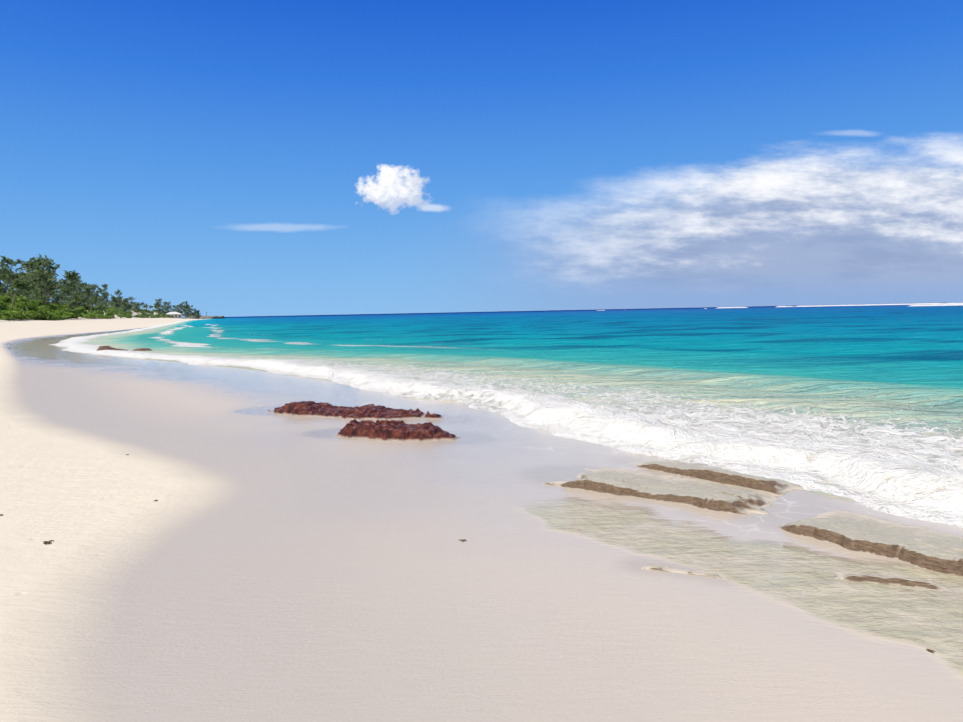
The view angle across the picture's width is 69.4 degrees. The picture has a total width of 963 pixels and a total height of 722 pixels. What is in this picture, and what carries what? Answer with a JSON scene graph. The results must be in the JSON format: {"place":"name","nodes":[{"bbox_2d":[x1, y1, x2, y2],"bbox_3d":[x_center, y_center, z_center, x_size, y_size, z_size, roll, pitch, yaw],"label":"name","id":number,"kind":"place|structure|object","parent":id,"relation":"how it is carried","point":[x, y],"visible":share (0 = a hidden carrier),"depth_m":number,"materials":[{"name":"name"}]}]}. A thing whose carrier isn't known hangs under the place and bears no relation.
{"place":"outdoors","nodes":[
{"label":"outdoors","id":0,"kind":"place"},
{"bbox_2d":[0,307,962,721],"bbox_3d":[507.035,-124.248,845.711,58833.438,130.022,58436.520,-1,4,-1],"label":"beach sand","id":1,"kind":"structure","parent":0,"point":[222,545],"depth_m":4.45,"materials":[{"name":"beige sand"}]},
{"bbox_2d":[0,301,9,306],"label":"seagrape bush","id":2,"kind":"object","parent":1,"relation":"on","point":[4,304],"visible":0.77,"depth_m":193.43,"materials":[{"name":"green plant"}]},
{"bbox_2d":[0,295,10,301],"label":"seagrape bush","id":3,"kind":"object","parent":1,"relation":"on","point":[5,298],"visible":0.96,"depth_m":204.89,"materials":[{"name":"green plant"}]},
{"bbox_2d":[0,310,11,319],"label":"seagrape bush","id":4,"kind":"object","parent":1,"relation":"on","point":[4,314],"visible":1,"depth_m":149.85,"materials":[{"name":"green plant"}]},
{"bbox_2d":[0,278,11,296],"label":"casuarina tree","id":5,"kind":"object","parent":1,"relation":"on","point":[3,289],"visible":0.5,"depth_m":259.92,"materials":[{"name":"green plant"}]},
{"bbox_2d":[3,310,21,320],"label":"seagrape bush","id":6,"kind":"object","parent":1,"relation":"on","point":[15,313],"visible":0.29,"depth_m":161.63,"materials":[{"name":"green plant"}]},
{"bbox_2d":[7,298,17,302],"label":"seagrape bush","id":7,"kind":"object","parent":1,"relation":"on","point":[10,300],"visible":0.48,"depth_m":206.41,"materials":[{"name":"green plant"}]},
{"bbox_2d":[0,255,30,295],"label":"casuarina tree","id":8,"kind":"object","parent":1,"relation":"on","point":[7,275],"visible":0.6,"depth_m":267.94,"materials":[{"name":"green plant"}]},
{"bbox_2d":[9,307,22,310],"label":"seagrape bush","id":9,"kind":"object","parent":1,"relation":"on","point":[16,309],"visible":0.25,"depth_m":180.11,"materials":[{"name":"green plant"}]},
{"bbox_2d":[9,303,26,310],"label":"seagrape bush","id":10,"kind":"object","parent":1,"relation":"on","point":[20,305],"visible":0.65,"depth_m":190.53,"materials":[{"name":"green plant"}]},
{"bbox_2d":[12,313,26,319],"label":"seagrape bush","id":11,"kind":"object","parent":1,"relation":"on","point":[23,316],"visible":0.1,"depth_m":169.14,"materials":[{"name":"green plant"}]},
{"bbox_2d":[8,278,32,307],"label":"tree","id":12,"kind":"object","parent":1,"relation":"on","point":[19,285],"visible":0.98,"depth_m":188.46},
{"bbox_2d":[9,278,32,296],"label":"casuarina tree","id":13,"kind":"object","parent":1,"relation":"on","point":[13,292],"visible":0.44,"depth_m":222.34,"materials":[{"name":"green plant"}]},
{"bbox_2d":[16,295,28,301],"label":"seagrape bush","id":14,"kind":"object","parent":1,"relation":"on","point":[21,298],"visible":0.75,"depth_m":205.02,"materials":[{"name":"green plant"}]},
{"bbox_2d":[19,311,30,319],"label":"seagrape bush","id":15,"kind":"object","parent":1,"relation":"on","point":[28,315],"visible":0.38,"depth_m":176.16,"materials":[{"name":"green plant"}]},
{"bbox_2d":[15,301,35,307],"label":"seagrape bush","id":16,"kind":"object","parent":1,"relation":"on","point":[29,305],"visible":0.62,"depth_m":203.38,"materials":[{"name":"green plant"}]},
{"bbox_2d":[9,271,45,299],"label":"casuarina tree","id":17,"kind":"object","parent":1,"relation":"on","point":[24,274],"visible":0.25,"depth_m":251.72,"materials":[{"name":"green plant"}]},
{"bbox_2d":[25,311,36,317],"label":"seagrape bush","id":18,"kind":"object","parent":1,"relation":"on","point":[32,314],"visible":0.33,"depth_m":184.73,"materials":[{"name":"green plant"}]},
{"bbox_2d":[20,257,44,298],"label":"casuarina tree","id":19,"kind":"object","parent":1,"relation":"on","point":[26,264],"visible":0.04,"depth_m":320.97,"materials":[{"name":"green plant"}]},
{"bbox_2d":[28,310,40,319],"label":"seagrape bush","id":20,"kind":"object","parent":1,"relation":"on","point":[38,315],"visible":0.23,"depth_m":188.47,"materials":[{"name":"green plant"}]},
{"bbox_2d":[27,306,44,310],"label":"seagrape bush","id":21,"kind":"object","parent":1,"relation":"on","point":[36,308],"visible":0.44,"depth_m":206.61,"materials":[{"name":"green plant"}]},
{"bbox_2d":[18,255,59,299],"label":"casuarina tree","id":22,"kind":"object","parent":1,"relation":"on","point":[48,263],"visible":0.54,"depth_m":246.16,"materials":[{"name":"green plant"}]},
{"bbox_2d":[32,311,50,319],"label":"seagrape bush","id":23,"kind":"object","parent":1,"relation":"on","point":[46,316],"visible":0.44,"depth_m":191.85,"materials":[{"name":"green plant"}]},
{"bbox_2d":[27,266,59,303],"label":"casuarina tree","id":24,"kind":"object","parent":1,"relation":"on","point":[40,272],"visible":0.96,"depth_m":238.03,"materials":[{"name":"green plant"}]},
{"bbox_2d":[27,254,62,299],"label":"casuarina tree","id":25,"kind":"object","parent":1,"relation":"on","point":[31,263],"visible":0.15,"depth_m":314.46,"materials":[{"name":"green plant"}]},
{"bbox_2d":[41,313,57,319],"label":"seagrape bush","id":26,"kind":"object","parent":1,"relation":"on","point":[53,316],"visible":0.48,"depth_m":195.48,"materials":[{"name":"green plant"}]},
{"bbox_2d":[48,304,58,309],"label":"seagrape bush","id":27,"kind":"object","parent":1,"relation":"on","point":[51,306],"visible":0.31,"depth_m":240.78,"materials":[{"name":"green plant"}]},
{"bbox_2d":[43,281,66,303],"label":"casuarina tree","id":28,"kind":"object","parent":1,"relation":"on","point":[60,298],"visible":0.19,"depth_m":276.33,"materials":[{"name":"green plant"}]},
{"bbox_2d":[54,280,69,302],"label":"casuarina tree","id":29,"kind":"object","parent":1,"relation":"on","point":[60,283],"visible":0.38,"depth_m":378.25,"materials":[{"name":"green plant"}]},
{"bbox_2d":[61,314,69,319],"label":"seagrape bush","id":30,"kind":"object","parent":1,"relation":"on","point":[66,316],"visible":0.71,"depth_m":218.22,"materials":[{"name":"green plant"}]},
{"bbox_2d":[56,270,80,308],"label":"casuarina tree","id":31,"kind":"object","parent":1,"relation":"on","point":[69,277],"visible":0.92,"depth_m":295.69,"materials":[{"name":"green plant"}]},
{"bbox_2d":[65,278,85,301],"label":"casuarina tree","id":32,"kind":"object","parent":1,"relation":"on","point":[79,283],"visible":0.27,"depth_m":395.95,"materials":[{"name":"green plant"}]},
{"bbox_2d":[69,311,81,318],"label":"seagrape bush","id":33,"kind":"object","parent":1,"relation":"on","point":[77,313],"visible":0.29,"depth_m":252.09,"materials":[{"name":"green plant"}]},
{"bbox_2d":[68,295,83,310],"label":"palm tree","id":34,"kind":"object","parent":1,"relation":"on","point":[77,299],"visible":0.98,"depth_m":286.22,"materials":[{"name":"green plant"}]},
{"bbox_2d":[70,290,84,305],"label":"casuarina tree","id":35,"kind":"object","parent":1,"relation":"on","point":[79,302],"visible":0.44,"depth_m":335.41,"materials":[{"name":"green plant"}]},
{"bbox_2d":[69,276,90,303],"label":"casuarina tree","id":36,"kind":"object","parent":1,"relation":"on","point":[85,284],"visible":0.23,"depth_m":418.59,"materials":[{"name":"green plant"}]},
{"bbox_2d":[76,310,87,315],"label":"seagrape bush","id":37,"kind":"object","parent":1,"relation":"on","point":[83,312],"visible":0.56,"depth_m":297.72,"materials":[{"name":"green plant"}]},
{"bbox_2d":[83,314,95,318],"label":"seagrape bush","id":38,"kind":"object","parent":1,"relation":"on","point":[87,316],"visible":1,"depth_m":294.02,"materials":[{"name":"green plant"}]},
{"bbox_2d":[82,284,98,304],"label":"casuarina tree","id":39,"kind":"object","parent":1,"relation":"on","point":[89,296],"visible":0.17,"depth_m":426.84,"materials":[{"name":"green plant"}]},
{"bbox_2d":[81,284,105,310],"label":"casuarina tree","id":40,"kind":"object","parent":1,"relation":"on","point":[93,289],"visible":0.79,"depth_m":343.56,"materials":[{"name":"green plant"}]},
{"bbox_2d":[88,295,98,311],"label":"palm tree","id":41,"kind":"object","parent":1,"relation":"on","point":[93,300],"visible":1,"depth_m":322.79,"materials":[{"name":"green plant"}]},
{"bbox_2d":[94,284,109,306],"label":"casuarina tree","id":42,"kind":"object","parent":1,"relation":"on","point":[104,286],"visible":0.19,"depth_m":763.18,"materials":[{"name":"green plant"}]},
{"bbox_2d":[95,287,112,305],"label":"casuarina tree","id":43,"kind":"object","parent":1,"relation":"on","point":[104,294],"visible":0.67,"depth_m":508.97,"materials":[{"name":"green plant"}]},
{"bbox_2d":[104,308,116,312],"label":"seagrape bush","id":44,"kind":"object","parent":1,"relation":"on","point":[112,310],"visible":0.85,"depth_m":387.71,"materials":[{"name":"green plant"}]},
{"bbox_2d":[97,346,129,350],"bbox_3d":[-20.154,-0.609,38.260,2.561,0.480,1.950,0,4,18],"label":"rock","id":45,"kind":"object","parent":1,"relation":"on","point":[105,348],"visible":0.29,"depth_m":38.27,"materials":[{"name":"brown stone"}]},
{"bbox_2d":[107,296,120,308],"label":"casuarina tree","id":46,"kind":"object","parent":1,"relation":"on","point":[113,300],"visible":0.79,"depth_m":476.33,"materials":[{"name":"green plant"}]},
{"bbox_2d":[108,289,122,308],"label":"casuarina tree","id":47,"kind":"object","parent":1,"relation":"on","point":[120,298],"visible":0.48,"depth_m":498.18,"materials":[{"name":"green plant"}]},
{"bbox_2d":[114,302,120,311],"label":"palm tree","id":48,"kind":"object","parent":1,"relation":"on","point":[117,306],"visible":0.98,"depth_m":405.47,"materials":[{"name":"green plant"}]},
{"bbox_2d":[120,298,132,310],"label":"casuarina tree","id":49,"kind":"object","parent":1,"relation":"on","point":[124,300],"visible":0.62,"depth_m":471.38,"materials":[{"name":"green plant"}]},
{"bbox_2d":[128,296,139,308],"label":"casuarina tree","id":50,"kind":"object","parent":1,"relation":"on","point":[130,298],"visible":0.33,"depth_m":700.00,"materials":[{"name":"green plant"}]},
{"bbox_2d":[132,303,140,312],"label":"casuarina tree","id":51,"kind":"object","parent":1,"relation":"on","point":[135,309],"visible":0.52,"depth_m":531.78,"materials":[{"name":"green plant"}]},
{"bbox_2d":[133,348,152,350],"bbox_3d":[-18.492,-0.540,38.187,1.679,0.344,1.560,0,4,18],"label":"rock","id":52,"kind":"object","parent":1,"relation":"on","point":[143,349],"visible":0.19,"depth_m":38.04,"materials":[{"name":"brown stone"}]},
{"bbox_2d":[153,299,165,312],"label":"casuarina tree","id":53,"kind":"object","parent":1,"relation":"on","point":[159,309],"visible":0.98,"depth_m":623.32,"materials":[{"name":"green plant"}]},
{"bbox_2d":[161,302,170,313],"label":"casuarina tree","id":54,"kind":"object","parent":1,"relation":"on","point":[166,309],"visible":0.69,"depth_m":635.22,"materials":[{"name":"green plant"}]},
{"bbox_2d":[165,301,173,311],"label":"casuarina tree","id":55,"kind":"object","parent":1,"relation":"on","point":[167,303],"visible":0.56,"depth_m":663.53,"materials":[{"name":"green plant"}]},
{"bbox_2d":[165,312,181,317],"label":"white house","id":56,"kind":"structure","parent":1,"relation":"on","point":[175,314],"depth_m":627.24,"materials":[{"name":"paint"}]},
{"bbox_2d":[175,303,186,315],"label":"casuarina tree","id":57,"kind":"object","parent":1,"relation":"on","point":[180,305],"visible":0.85,"depth_m":672.84,"materials":[{"name":"green plant"}]},
{"bbox_2d":[181,301,191,318],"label":"casuarina tree","id":58,"kind":"object","parent":1,"relation":"on","point":[186,308],"visible":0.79,"depth_m":697.66,"materials":[{"name":"green plant"}]},
{"bbox_2d":[186,305,196,318],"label":"casuarina tree","id":59,"kind":"object","parent":1,"relation":"on","point":[193,314],"visible":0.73,"depth_m":709.05,"materials":[{"name":"green plant"}]},
{"bbox_2d":[186,315,224,318],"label":"headland rock","id":60,"kind":"object","parent":1,"relation":"on","point":[208,317],"visible":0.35,"depth_m":733.55,"materials":[{"name":"stone"}]},
{"bbox_2d":[268,401,444,419],"bbox_3d":[-2.302,0.855,12.200,3.892,0.295,1.495,0,4,19],"label":"red rock","id":61,"kind":"object","parent":1,"relation":"on","point":[327,410],"visible":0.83,"depth_m":11.93,"materials":[{"name":"brown stone"}]},
{"bbox_2d":[333,419,460,440],"bbox_3d":[-1.209,0.992,9.930,2.215,0.262,1.040,0,4,13],"label":"red rock","id":62,"kind":"object","parent":1,"relation":"on","point":[393,430],"visible":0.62,"depth_m":9.70,"materials":[{"name":"brown stone"}]},
{"bbox_2d":[542,467,778,514],"bbox_3d":[1.817,1.232,6.856,2.410,0.168,1.365,2,5,34],"label":"rock slab","id":63,"kind":"object","parent":1,"relation":"on","point":[714,496],"visible":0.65,"depth_m":6.64,"materials":[{"name":"beige stone"}]},
{"bbox_2d":[641,563,720,578],"bbox_3d":[1.338,1.406,4.626,0.584,0.068,0.208,0,4,21],"label":"ledge rock","id":64,"kind":"object","parent":1,"relation":"on","point":[664,567],"visible":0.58,"depth_m":4.61,"materials":[{"name":"beige stone"}]},
{"bbox_2d":[634,460,803,495],"bbox_3d":[2.492,1.189,7.439,0.780,0.168,2.193,-5,5,-41],"label":"rock slab","id":65,"kind":"object","parent":1,"relation":"on","point":[780,487],"visible":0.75,"depth_m":7.08,"materials":[{"name":"beige stone"}]},
{"bbox_2d":[779,510,962,575],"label":"rock slab","id":66,"kind":"object","parent":1,"relation":"on","point":[928,549],"visible":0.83,"depth_m":5.12,"materials":[{"name":"beige stone"}]},
{"bbox_2d":[835,572,942,589],"bbox_3d":[2.602,1.412,4.475,0.790,0.082,0.234,0,4,18],"label":"ledge rock","id":67,"kind":"object","parent":1,"relation":"on","point":[886,579],"visible":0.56,"depth_m":4.43,"materials":[{"name":"brown stone"}]},
{"bbox_2d":[0,0,962,317],"label":"sky","id":68,"kind":"structure","parent":0,"point":[226,158],"materials":[{"name":"blue"}]},
{"bbox_2d":[49,302,962,527],"bbox_3d":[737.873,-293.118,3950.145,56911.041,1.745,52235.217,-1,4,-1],"label":"sea water","id":69,"kind":"structure","parent":0,"point":[861,404],"depth_m":19.25,"materials":[{"name":"teal liquid"}]}
]}

